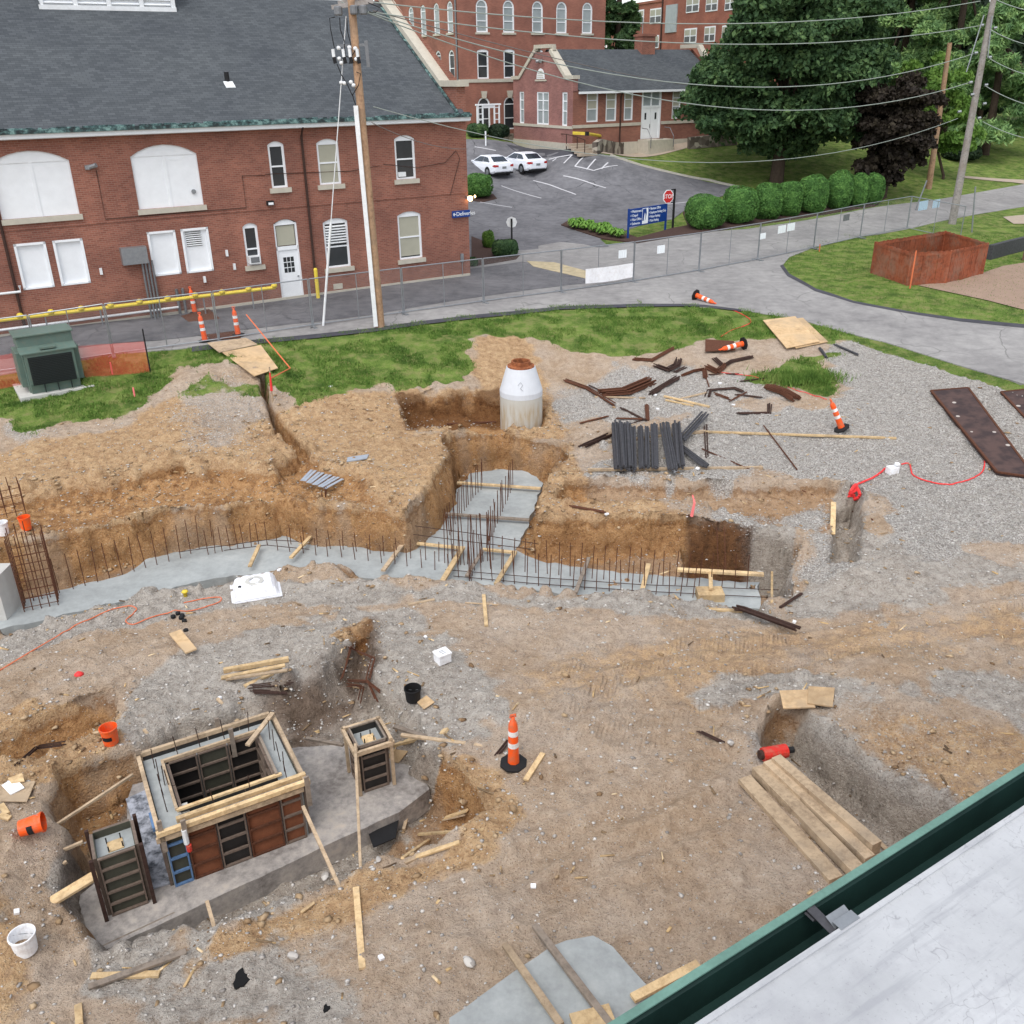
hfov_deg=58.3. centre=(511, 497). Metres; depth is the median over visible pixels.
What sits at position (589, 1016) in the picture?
board
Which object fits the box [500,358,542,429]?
manhole riser
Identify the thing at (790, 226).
notice
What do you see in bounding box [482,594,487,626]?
board
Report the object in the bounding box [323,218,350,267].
window
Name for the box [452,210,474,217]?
deliveries sign
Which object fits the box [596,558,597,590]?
rebar dowel
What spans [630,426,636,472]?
steel bundle
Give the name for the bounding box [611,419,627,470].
steel bundle
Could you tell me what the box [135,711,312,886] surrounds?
wall form
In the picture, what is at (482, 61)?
window
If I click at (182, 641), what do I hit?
plywood sheet
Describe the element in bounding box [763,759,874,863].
board
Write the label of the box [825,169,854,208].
clipped shrub
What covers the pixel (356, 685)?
steel bundle
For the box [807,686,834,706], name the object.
plywood sheet
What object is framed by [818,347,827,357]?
steel bundle
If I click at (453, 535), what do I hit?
rebar dowel
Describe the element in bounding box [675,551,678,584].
rebar dowel
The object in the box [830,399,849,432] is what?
channelizer
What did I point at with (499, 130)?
shrub
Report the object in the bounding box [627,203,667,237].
direction sign
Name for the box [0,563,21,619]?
concrete pier
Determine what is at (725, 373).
steel bundle
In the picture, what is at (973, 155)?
shrub
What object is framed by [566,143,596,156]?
steps
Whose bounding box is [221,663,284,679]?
board
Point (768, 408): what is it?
steel bundle
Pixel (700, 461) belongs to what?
steel bundle
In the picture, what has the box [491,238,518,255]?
shrub
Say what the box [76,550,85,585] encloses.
rebar dowel
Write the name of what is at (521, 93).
window
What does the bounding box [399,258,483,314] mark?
fence panel
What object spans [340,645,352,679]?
steel bundle
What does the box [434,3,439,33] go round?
window
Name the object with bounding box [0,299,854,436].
lawn grass
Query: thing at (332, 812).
footing slab
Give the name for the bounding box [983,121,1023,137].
power line
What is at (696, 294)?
channelizer
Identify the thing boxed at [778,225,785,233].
notice
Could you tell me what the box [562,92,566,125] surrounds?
window
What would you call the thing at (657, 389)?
steel bundle
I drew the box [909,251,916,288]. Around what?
orange stick
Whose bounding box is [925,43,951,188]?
short pole
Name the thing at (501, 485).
board
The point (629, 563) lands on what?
rebar dowel
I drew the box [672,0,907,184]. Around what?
maple tree
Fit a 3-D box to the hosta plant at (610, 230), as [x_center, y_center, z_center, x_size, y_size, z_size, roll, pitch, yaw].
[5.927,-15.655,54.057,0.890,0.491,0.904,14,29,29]
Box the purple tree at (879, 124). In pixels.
[850,70,949,197]
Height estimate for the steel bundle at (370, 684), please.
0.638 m
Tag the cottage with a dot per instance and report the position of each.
(548, 110)
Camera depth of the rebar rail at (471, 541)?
25.19 m
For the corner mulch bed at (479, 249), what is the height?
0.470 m
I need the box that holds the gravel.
[38,340,1023,597]
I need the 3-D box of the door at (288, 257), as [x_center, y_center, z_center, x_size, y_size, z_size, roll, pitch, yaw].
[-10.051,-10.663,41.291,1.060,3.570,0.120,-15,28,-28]
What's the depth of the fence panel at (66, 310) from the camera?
33.36 m
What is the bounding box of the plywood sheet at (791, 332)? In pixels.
[763,316,819,348]
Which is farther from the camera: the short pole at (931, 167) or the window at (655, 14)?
the window at (655, 14)
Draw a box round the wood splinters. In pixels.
[0,404,1020,1023]
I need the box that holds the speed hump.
[527,261,585,277]
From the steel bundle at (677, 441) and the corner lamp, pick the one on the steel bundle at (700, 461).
the steel bundle at (677, 441)
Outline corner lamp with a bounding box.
[466,195,475,200]
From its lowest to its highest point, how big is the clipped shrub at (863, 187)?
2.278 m
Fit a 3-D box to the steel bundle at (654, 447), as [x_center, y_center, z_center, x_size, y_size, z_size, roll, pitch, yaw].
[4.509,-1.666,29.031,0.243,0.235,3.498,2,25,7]
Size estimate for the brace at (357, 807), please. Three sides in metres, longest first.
2.375 x 0.050 x 0.050 m
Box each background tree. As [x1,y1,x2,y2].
[605,0,642,48]
[829,17,901,79]
[876,0,966,85]
[891,0,923,50]
[892,0,976,83]
[898,0,1022,132]
[944,0,1023,155]
[962,32,1023,118]
[971,0,1010,120]
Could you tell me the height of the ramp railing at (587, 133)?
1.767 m
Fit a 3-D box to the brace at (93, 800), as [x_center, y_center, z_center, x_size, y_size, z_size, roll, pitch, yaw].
[-7.645,5.520,16.273,1.996,0.050,0.051,-32,38,-28]
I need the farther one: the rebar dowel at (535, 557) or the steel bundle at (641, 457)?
the steel bundle at (641, 457)
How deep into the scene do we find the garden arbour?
74.26 m
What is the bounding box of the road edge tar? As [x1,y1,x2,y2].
[192,303,739,351]
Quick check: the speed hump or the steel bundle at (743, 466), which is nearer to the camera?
the steel bundle at (743, 466)
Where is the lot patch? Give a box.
[507,144,581,158]
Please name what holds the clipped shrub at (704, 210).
on the mulch bed at (688, 228)
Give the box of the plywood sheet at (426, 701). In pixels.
[417,695,434,708]
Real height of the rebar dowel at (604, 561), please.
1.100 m
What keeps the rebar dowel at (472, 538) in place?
on the concrete footing at (219, 567)
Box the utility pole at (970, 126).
[948,0,996,224]
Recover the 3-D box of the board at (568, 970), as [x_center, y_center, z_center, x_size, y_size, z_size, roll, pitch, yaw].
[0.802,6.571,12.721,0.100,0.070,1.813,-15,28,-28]
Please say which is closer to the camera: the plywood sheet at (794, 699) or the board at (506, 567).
the plywood sheet at (794, 699)
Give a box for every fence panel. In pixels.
[0,315,29,370]
[28,303,111,358]
[104,291,217,357]
[212,279,311,340]
[308,268,402,328]
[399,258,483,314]
[479,250,560,303]
[555,241,634,292]
[628,232,700,282]
[693,223,760,271]
[752,213,817,260]
[809,204,864,249]
[854,196,911,238]
[907,196,965,234]
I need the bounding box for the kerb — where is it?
[610,154,738,186]
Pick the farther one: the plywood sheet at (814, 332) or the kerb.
the kerb
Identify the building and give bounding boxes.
[0,0,471,336]
[374,0,605,141]
[608,763,1023,1023]
[609,0,790,86]
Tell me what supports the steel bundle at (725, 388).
on the ground at (744, 885)
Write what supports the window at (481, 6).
in the institution building at (490, 80)
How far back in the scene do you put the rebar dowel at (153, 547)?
25.02 m
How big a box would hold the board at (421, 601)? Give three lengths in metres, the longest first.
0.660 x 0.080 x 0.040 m
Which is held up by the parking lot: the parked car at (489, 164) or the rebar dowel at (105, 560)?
the parked car at (489, 164)
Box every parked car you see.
[471,154,512,174]
[505,151,546,173]
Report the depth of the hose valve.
23.30 m
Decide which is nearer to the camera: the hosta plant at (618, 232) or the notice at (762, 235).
the notice at (762, 235)
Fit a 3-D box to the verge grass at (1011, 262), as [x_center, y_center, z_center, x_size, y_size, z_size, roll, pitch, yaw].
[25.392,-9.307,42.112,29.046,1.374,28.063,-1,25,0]
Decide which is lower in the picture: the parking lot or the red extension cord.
the red extension cord
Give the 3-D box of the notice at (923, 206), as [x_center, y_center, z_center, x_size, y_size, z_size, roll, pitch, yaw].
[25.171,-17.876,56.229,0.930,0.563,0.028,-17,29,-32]
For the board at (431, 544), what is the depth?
25.81 m
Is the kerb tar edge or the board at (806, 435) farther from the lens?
the kerb tar edge
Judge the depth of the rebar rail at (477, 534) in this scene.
25.30 m
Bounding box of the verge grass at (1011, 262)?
[771,233,1023,388]
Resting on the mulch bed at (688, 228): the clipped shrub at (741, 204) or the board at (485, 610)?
the clipped shrub at (741, 204)
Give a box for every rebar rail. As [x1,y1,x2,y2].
[180,539,298,551]
[224,545,308,550]
[413,534,532,549]
[417,526,537,543]
[445,569,778,589]
[454,576,767,597]
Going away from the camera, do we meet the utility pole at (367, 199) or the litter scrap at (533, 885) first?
the litter scrap at (533, 885)
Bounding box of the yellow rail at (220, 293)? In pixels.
[0,284,276,324]
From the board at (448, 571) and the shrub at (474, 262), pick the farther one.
the shrub at (474, 262)
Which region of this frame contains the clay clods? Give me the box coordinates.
[0,386,1022,1023]
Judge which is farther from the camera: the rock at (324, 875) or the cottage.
the cottage
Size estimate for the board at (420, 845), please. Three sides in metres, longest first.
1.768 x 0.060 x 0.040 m
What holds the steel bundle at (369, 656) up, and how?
on the ground at (744, 885)
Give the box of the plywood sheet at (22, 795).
[0,781,35,801]
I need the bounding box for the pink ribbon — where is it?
[690,495,695,516]
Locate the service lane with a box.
[0,261,584,358]
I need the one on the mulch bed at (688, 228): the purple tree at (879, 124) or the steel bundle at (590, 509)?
the purple tree at (879, 124)
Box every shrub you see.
[466,123,488,136]
[467,172,493,197]
[470,257,478,265]
[482,229,494,247]
[488,123,509,138]
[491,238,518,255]
[684,193,727,229]
[722,185,758,223]
[754,182,783,218]
[779,181,802,215]
[800,174,829,212]
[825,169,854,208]
[851,172,871,206]
[867,172,885,203]
[940,146,982,160]
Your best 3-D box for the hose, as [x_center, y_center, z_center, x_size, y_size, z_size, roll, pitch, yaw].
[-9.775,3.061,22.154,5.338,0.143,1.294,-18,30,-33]
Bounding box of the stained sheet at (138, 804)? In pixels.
[126,790,169,888]
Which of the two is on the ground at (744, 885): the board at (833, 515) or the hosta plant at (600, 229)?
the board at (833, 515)
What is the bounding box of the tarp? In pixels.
[369,820,398,847]
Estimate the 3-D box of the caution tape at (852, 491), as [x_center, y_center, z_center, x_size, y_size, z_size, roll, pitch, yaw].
[10.012,-0.139,26.912,0.392,0.490,0.332,-1,25,0]
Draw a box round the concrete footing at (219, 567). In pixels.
[0,469,760,634]
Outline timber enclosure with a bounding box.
[870,231,988,285]
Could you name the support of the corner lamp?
attached to the brick building at (153, 148)
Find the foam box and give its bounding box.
[432,647,451,665]
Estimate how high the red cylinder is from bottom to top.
0.254 m
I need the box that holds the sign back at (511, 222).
[506,217,516,239]
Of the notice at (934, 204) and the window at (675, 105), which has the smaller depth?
the notice at (934, 204)
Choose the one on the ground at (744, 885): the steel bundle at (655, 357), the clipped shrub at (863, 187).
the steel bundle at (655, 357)
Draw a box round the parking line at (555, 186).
[533,180,575,194]
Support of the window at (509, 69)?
in the institution building at (490, 80)
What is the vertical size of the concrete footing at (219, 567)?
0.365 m
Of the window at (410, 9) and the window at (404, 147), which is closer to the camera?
the window at (404, 147)
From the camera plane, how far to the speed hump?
47.42 m
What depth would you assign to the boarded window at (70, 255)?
36.71 m
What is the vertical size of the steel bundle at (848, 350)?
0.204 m
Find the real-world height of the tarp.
0.020 m
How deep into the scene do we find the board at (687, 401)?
32.34 m
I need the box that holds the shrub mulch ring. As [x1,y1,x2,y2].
[472,194,496,201]
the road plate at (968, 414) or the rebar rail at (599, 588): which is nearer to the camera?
the rebar rail at (599, 588)
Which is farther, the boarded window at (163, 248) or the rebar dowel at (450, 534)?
the boarded window at (163, 248)
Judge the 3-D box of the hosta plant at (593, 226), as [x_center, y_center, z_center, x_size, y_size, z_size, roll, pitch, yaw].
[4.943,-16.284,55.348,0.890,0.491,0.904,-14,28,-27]
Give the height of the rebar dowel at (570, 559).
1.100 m
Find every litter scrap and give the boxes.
[14,908,19,914]
[378,954,384,960]
[531,883,535,888]
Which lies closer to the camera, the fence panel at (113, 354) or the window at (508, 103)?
the fence panel at (113, 354)
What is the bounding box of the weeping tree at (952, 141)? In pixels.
[898,50,987,179]
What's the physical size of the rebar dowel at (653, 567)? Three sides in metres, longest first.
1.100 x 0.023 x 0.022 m
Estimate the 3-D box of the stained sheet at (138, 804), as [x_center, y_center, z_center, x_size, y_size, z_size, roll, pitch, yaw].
[-6.581,6.156,16.653,0.441,0.030,2.610,-14,28,-26]
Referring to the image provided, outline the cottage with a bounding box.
[511,25,714,154]
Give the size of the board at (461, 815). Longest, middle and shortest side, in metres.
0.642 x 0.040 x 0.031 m
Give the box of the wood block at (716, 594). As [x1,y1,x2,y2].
[695,586,724,601]
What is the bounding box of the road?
[0,184,1023,384]
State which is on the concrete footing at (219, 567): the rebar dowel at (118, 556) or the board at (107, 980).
the rebar dowel at (118, 556)
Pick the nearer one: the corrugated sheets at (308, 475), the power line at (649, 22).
the corrugated sheets at (308, 475)
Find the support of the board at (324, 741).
attached to the column form at (370, 737)
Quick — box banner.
[585,263,632,283]
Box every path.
[601,142,686,156]
[965,176,1023,183]
[1004,215,1023,223]
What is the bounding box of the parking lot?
[466,139,738,256]
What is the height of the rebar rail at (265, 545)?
0.021 m
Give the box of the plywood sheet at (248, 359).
[222,345,277,376]
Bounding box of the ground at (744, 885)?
[0,113,1023,1023]
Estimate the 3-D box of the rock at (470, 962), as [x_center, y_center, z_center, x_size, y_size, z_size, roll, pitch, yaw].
[-0.615,6.639,13.144,0.147,0.086,0.234,-18,30,-32]
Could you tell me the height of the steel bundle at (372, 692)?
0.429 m
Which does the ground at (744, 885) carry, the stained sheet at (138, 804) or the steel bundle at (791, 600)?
the steel bundle at (791, 600)
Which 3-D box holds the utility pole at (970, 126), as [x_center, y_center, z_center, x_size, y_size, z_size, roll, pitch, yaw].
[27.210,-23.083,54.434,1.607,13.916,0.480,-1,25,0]
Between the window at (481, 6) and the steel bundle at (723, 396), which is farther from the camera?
the window at (481, 6)
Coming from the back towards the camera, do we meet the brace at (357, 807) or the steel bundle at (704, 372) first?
the steel bundle at (704, 372)
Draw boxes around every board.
[0,802,10,813]
[0,812,11,820]
[50,870,97,902]
[74,1002,83,1023]
[88,948,186,990]
[90,970,160,979]
[103,912,174,945]
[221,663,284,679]
[223,656,288,673]
[225,668,288,680]
[243,674,273,687]
[248,544,260,566]
[289,536,310,558]
[300,901,314,913]
[305,736,343,746]
[353,886,365,970]
[381,545,403,571]
[388,727,448,748]
[393,724,426,735]
[400,733,482,746]
[401,838,430,858]
[402,819,407,829]
[405,844,441,863]
[408,598,434,605]
[416,840,459,857]
[417,542,457,548]
[417,827,483,835]
[440,546,464,580]
[442,814,465,820]
[444,808,468,818]
[445,512,529,521]
[447,421,495,424]
[457,481,540,489]
[465,550,483,576]
[465,602,498,605]
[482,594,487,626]
[483,548,513,553]
[494,551,516,584]
[502,941,563,1023]
[523,752,544,781]
[532,923,611,1023]
[569,1003,614,1023]
[574,557,590,593]
[588,466,762,471]
[595,396,644,398]
[608,430,705,443]
[630,960,699,1003]
[640,563,650,588]
[663,395,709,407]
[665,399,693,406]
[676,567,763,576]
[680,392,705,398]
[705,430,896,439]
[706,607,742,612]
[708,573,712,589]
[738,775,842,883]
[751,764,861,873]
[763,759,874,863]
[771,571,772,602]
[771,754,881,854]
[830,502,835,534]
[881,842,887,849]
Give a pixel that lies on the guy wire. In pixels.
(327, 270)
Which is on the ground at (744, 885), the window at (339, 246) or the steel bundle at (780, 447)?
the steel bundle at (780, 447)
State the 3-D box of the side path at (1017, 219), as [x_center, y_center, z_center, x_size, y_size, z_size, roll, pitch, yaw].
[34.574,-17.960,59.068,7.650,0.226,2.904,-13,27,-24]
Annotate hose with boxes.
[0,597,221,669]
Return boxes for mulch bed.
[471,236,519,266]
[561,197,884,242]
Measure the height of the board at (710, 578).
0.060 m
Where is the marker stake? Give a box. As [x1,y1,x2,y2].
[269,367,272,402]
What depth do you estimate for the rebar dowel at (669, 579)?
23.24 m
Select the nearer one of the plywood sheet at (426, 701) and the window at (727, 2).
the plywood sheet at (426, 701)
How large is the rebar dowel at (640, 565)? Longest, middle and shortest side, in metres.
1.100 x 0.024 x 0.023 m
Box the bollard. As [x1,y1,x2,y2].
[314,268,319,297]
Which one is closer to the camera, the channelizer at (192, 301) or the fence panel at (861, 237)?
the channelizer at (192, 301)
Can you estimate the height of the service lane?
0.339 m
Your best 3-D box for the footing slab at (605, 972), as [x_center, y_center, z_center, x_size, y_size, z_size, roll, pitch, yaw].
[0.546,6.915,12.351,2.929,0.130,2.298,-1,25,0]
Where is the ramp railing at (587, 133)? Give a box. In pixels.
[561,131,600,153]
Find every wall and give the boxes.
[592,138,662,153]
[687,135,736,148]
[986,236,1023,259]
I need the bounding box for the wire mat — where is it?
[347,454,368,461]
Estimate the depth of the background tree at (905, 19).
83.42 m
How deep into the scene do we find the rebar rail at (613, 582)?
23.91 m
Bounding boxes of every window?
[13,242,54,289]
[52,238,90,285]
[147,230,181,275]
[180,227,213,272]
[242,223,260,265]
[267,141,287,187]
[316,139,340,184]
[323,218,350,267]
[394,135,415,179]
[397,211,421,259]
[409,7,413,25]
[421,5,425,34]
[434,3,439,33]
[447,1,452,32]
[449,50,454,76]
[476,0,487,31]
[477,49,488,78]
[478,98,489,126]
[503,0,513,32]
[503,49,514,77]
[504,97,513,128]
[520,92,523,122]
[532,1,542,32]
[537,92,548,124]
[556,2,566,32]
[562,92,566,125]
[582,2,591,33]
[586,94,597,121]
[605,93,616,120]
[624,93,632,120]
[639,9,643,23]
[650,8,660,22]
[655,35,658,47]
[671,91,680,118]
[684,28,696,42]
[686,0,699,12]
[704,26,715,41]
[705,0,717,11]
[724,0,733,10]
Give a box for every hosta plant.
[566,218,576,224]
[569,220,579,227]
[578,221,589,228]
[587,223,597,230]
[596,225,606,233]
[604,224,612,232]
[605,227,616,234]
[612,228,625,236]
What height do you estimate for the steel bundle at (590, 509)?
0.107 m
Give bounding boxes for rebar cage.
[0,476,25,517]
[4,521,58,611]
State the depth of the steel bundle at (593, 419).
31.62 m
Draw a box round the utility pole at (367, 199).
[329,0,384,327]
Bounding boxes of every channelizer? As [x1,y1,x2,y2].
[188,287,196,312]
[197,312,211,342]
[232,306,243,335]
[500,713,526,772]
[692,289,716,303]
[718,337,747,350]
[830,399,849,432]
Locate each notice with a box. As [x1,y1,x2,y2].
[618,250,626,257]
[657,245,664,253]
[760,233,765,238]
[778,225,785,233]
[787,223,794,230]
[843,214,849,220]
[918,200,927,210]
[932,199,939,207]
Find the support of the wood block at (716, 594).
on the concrete footing at (219, 567)
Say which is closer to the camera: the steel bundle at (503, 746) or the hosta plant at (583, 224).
the steel bundle at (503, 746)
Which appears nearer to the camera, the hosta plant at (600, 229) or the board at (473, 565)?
the board at (473, 565)
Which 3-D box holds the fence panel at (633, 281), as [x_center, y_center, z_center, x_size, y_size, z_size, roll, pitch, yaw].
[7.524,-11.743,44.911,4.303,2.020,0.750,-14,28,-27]
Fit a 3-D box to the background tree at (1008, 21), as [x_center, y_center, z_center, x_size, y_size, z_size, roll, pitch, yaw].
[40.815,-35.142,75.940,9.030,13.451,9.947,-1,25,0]
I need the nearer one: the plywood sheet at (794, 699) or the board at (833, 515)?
the plywood sheet at (794, 699)
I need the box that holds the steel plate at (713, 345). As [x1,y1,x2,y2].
[705,339,734,351]
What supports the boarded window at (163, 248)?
in the brick building at (153, 148)
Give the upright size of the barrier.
1.717 m
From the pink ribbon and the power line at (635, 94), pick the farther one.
the power line at (635, 94)
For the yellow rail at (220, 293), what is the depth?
38.02 m
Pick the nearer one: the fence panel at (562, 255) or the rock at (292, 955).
the rock at (292, 955)
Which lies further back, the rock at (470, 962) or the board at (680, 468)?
the board at (680, 468)
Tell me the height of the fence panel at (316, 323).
2.002 m
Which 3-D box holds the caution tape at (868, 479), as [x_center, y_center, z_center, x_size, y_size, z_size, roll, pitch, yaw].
[10.572,-0.438,27.299,1.952,0.459,0.147,-19,30,-34]
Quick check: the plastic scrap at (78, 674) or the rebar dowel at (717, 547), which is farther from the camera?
the rebar dowel at (717, 547)
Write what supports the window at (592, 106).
in the cottage
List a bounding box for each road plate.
[182,309,240,339]
[930,387,1023,478]
[1000,389,1023,417]
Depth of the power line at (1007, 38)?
51.29 m
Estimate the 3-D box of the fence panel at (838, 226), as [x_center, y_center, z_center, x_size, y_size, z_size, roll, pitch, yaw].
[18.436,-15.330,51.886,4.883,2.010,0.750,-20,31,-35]
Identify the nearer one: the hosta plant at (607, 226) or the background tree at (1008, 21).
the hosta plant at (607, 226)
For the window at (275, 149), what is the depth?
39.59 m
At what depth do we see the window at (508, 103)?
78.91 m
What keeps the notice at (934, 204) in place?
attached to the fence panel at (933, 229)
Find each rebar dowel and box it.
[50,558,59,592]
[64,553,73,588]
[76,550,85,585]
[91,547,97,581]
[101,543,109,577]
[114,540,122,574]
[128,537,133,569]
[136,534,145,567]
[150,531,157,564]
[162,527,168,560]
[184,519,190,553]
[443,514,444,562]
[446,513,448,562]
[450,517,451,556]
[452,515,454,556]
[457,515,460,564]
[460,516,464,564]
[467,515,468,563]
[468,541,471,580]
[468,546,469,580]
[470,515,473,559]
[470,535,472,575]
[476,515,477,562]
[479,513,483,561]
[480,514,481,562]
[486,512,487,560]
[489,511,490,560]
[492,510,492,559]
[503,549,503,581]
[534,540,535,572]
[538,554,538,585]
[546,540,547,573]
[570,543,570,575]
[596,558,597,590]
[603,545,605,578]
[609,559,609,590]
[620,560,620,589]
[627,547,630,580]
[639,548,641,582]
[651,551,654,583]
[669,562,670,594]
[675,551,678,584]
[699,552,702,584]
[716,527,718,568]
[724,527,725,569]
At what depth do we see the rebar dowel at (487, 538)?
24.95 m
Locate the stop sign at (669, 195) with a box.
[663,189,675,227]
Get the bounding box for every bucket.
[0,519,8,536]
[7,923,37,958]
[17,514,31,530]
[17,811,46,836]
[98,722,118,746]
[404,682,420,703]
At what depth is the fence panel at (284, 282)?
35.98 m
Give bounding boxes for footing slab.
[79,745,429,949]
[449,936,653,1023]
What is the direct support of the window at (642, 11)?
in the building at (686, 11)
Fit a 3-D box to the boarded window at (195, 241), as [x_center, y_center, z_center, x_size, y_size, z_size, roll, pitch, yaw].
[-13.390,-10.522,39.044,1.140,1.820,0.150,-15,28,-28]
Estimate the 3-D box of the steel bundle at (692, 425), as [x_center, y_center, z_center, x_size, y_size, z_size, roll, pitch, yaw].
[5.988,-2.333,30.263,0.308,0.298,2.473,12,28,26]
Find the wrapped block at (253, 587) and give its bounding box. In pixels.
[230,572,282,603]
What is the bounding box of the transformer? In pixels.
[9,323,94,401]
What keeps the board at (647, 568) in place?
on the ground at (744, 885)
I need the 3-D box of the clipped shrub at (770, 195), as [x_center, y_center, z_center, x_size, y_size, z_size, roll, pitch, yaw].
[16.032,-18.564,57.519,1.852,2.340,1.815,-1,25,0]
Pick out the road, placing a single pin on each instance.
(767, 285)
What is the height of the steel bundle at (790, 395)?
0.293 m
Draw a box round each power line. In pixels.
[341,2,968,110]
[368,11,973,87]
[371,11,979,44]
[371,122,457,148]
[373,10,685,84]
[373,106,957,162]
[374,1,979,23]
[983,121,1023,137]
[986,86,1023,103]
[990,29,1023,43]
[990,59,1023,73]
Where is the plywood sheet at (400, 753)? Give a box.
[389,749,407,762]
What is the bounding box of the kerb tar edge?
[780,265,1023,327]
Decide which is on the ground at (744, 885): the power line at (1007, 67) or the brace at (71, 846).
the brace at (71, 846)
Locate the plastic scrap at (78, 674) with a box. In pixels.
[74,671,83,676]
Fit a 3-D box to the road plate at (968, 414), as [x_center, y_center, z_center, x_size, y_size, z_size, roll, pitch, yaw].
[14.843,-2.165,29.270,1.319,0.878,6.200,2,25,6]
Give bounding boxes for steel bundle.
[14,741,65,765]
[248,680,293,688]
[250,689,287,694]
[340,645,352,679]
[346,683,363,703]
[347,679,380,692]
[348,646,374,678]
[366,677,378,701]
[494,740,507,755]
[563,378,615,405]
[569,505,605,512]
[578,433,611,447]
[579,415,608,423]
[597,377,655,395]
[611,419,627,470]
[616,417,642,419]
[620,407,646,420]
[624,421,633,470]
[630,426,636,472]
[632,346,674,361]
[637,425,644,468]
[645,404,649,420]
[645,426,649,468]
[648,375,679,394]
[650,423,658,469]
[653,357,681,371]
[659,421,677,470]
[672,420,684,468]
[674,366,686,372]
[678,411,708,440]
[681,368,707,378]
[683,445,708,467]
[696,731,724,742]
[702,448,872,519]
[704,362,725,373]
[704,387,743,396]
[704,424,708,457]
[708,373,738,374]
[712,355,753,365]
[714,392,730,399]
[729,391,746,401]
[732,604,800,630]
[735,394,762,397]
[736,403,771,413]
[763,384,801,401]
[763,425,797,469]
[779,592,802,607]
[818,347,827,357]
[833,344,858,355]
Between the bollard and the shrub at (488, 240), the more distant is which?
the shrub at (488, 240)
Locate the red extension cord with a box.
[901,461,984,484]
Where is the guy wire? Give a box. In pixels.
[322,16,346,325]
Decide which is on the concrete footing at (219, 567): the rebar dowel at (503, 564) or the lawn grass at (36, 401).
the rebar dowel at (503, 564)
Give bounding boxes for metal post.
[915,180,927,209]
[971,187,975,231]
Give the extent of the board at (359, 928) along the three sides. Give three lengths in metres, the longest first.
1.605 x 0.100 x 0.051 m
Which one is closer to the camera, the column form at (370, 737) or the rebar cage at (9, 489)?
the column form at (370, 737)
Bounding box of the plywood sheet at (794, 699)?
[779,689,814,708]
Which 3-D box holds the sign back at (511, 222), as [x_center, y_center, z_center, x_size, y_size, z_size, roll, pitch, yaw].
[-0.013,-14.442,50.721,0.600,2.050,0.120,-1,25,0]
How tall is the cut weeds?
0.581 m
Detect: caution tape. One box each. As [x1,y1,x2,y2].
[246,314,290,378]
[721,310,750,336]
[721,372,826,399]
[848,467,885,497]
[848,483,861,500]
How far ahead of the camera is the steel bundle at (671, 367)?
34.75 m
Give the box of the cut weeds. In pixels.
[743,362,861,390]
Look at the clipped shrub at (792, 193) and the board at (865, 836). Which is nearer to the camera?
the board at (865, 836)
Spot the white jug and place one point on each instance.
(892, 469)
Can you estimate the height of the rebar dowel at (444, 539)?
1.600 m
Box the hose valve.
[181,589,187,596]
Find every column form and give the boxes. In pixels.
[84,813,156,921]
[341,716,395,796]
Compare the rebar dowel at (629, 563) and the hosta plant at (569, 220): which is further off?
the hosta plant at (569, 220)
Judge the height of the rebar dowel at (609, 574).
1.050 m
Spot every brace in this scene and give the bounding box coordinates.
[57,773,133,824]
[63,840,83,850]
[205,900,215,926]
[301,805,340,887]
[354,743,361,867]
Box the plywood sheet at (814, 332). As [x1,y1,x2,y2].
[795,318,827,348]
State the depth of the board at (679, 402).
32.25 m
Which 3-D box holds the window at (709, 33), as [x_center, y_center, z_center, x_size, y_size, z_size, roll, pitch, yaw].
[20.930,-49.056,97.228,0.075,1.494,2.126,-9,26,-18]
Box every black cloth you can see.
[233,967,249,989]
[323,1004,329,1012]
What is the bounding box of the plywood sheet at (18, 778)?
[8,773,24,783]
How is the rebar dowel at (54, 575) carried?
on the concrete footing at (219, 567)
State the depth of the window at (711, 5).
96.06 m
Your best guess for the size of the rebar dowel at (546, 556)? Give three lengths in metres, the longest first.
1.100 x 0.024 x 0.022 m
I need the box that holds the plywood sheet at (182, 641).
[169,629,196,653]
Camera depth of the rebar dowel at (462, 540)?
24.68 m
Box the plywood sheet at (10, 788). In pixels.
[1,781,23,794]
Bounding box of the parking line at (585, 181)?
[565,176,605,187]
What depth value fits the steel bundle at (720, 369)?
34.38 m
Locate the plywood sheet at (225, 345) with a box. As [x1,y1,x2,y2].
[208,338,256,352]
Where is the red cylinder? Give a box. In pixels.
[757,744,794,761]
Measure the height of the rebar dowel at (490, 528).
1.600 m
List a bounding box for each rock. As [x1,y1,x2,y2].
[288,951,298,959]
[321,871,328,880]
[463,956,475,967]
[727,739,733,745]
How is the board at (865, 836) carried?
on the ground at (744, 885)
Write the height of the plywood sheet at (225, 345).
0.061 m
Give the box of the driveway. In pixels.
[919,263,1023,308]
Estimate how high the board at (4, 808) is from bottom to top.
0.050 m
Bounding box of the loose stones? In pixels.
[0,382,1023,1023]
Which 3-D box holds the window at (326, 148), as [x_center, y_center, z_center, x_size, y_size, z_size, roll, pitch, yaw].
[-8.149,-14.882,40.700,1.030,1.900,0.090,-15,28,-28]
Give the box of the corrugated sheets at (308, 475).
[300,470,343,488]
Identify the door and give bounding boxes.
[273,219,303,297]
[640,92,661,138]
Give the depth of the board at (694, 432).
30.11 m
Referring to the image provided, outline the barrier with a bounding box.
[109,329,150,374]
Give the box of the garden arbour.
[475,103,500,123]
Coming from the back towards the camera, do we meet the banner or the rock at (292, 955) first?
the banner
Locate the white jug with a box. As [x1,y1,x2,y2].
[885,462,899,474]

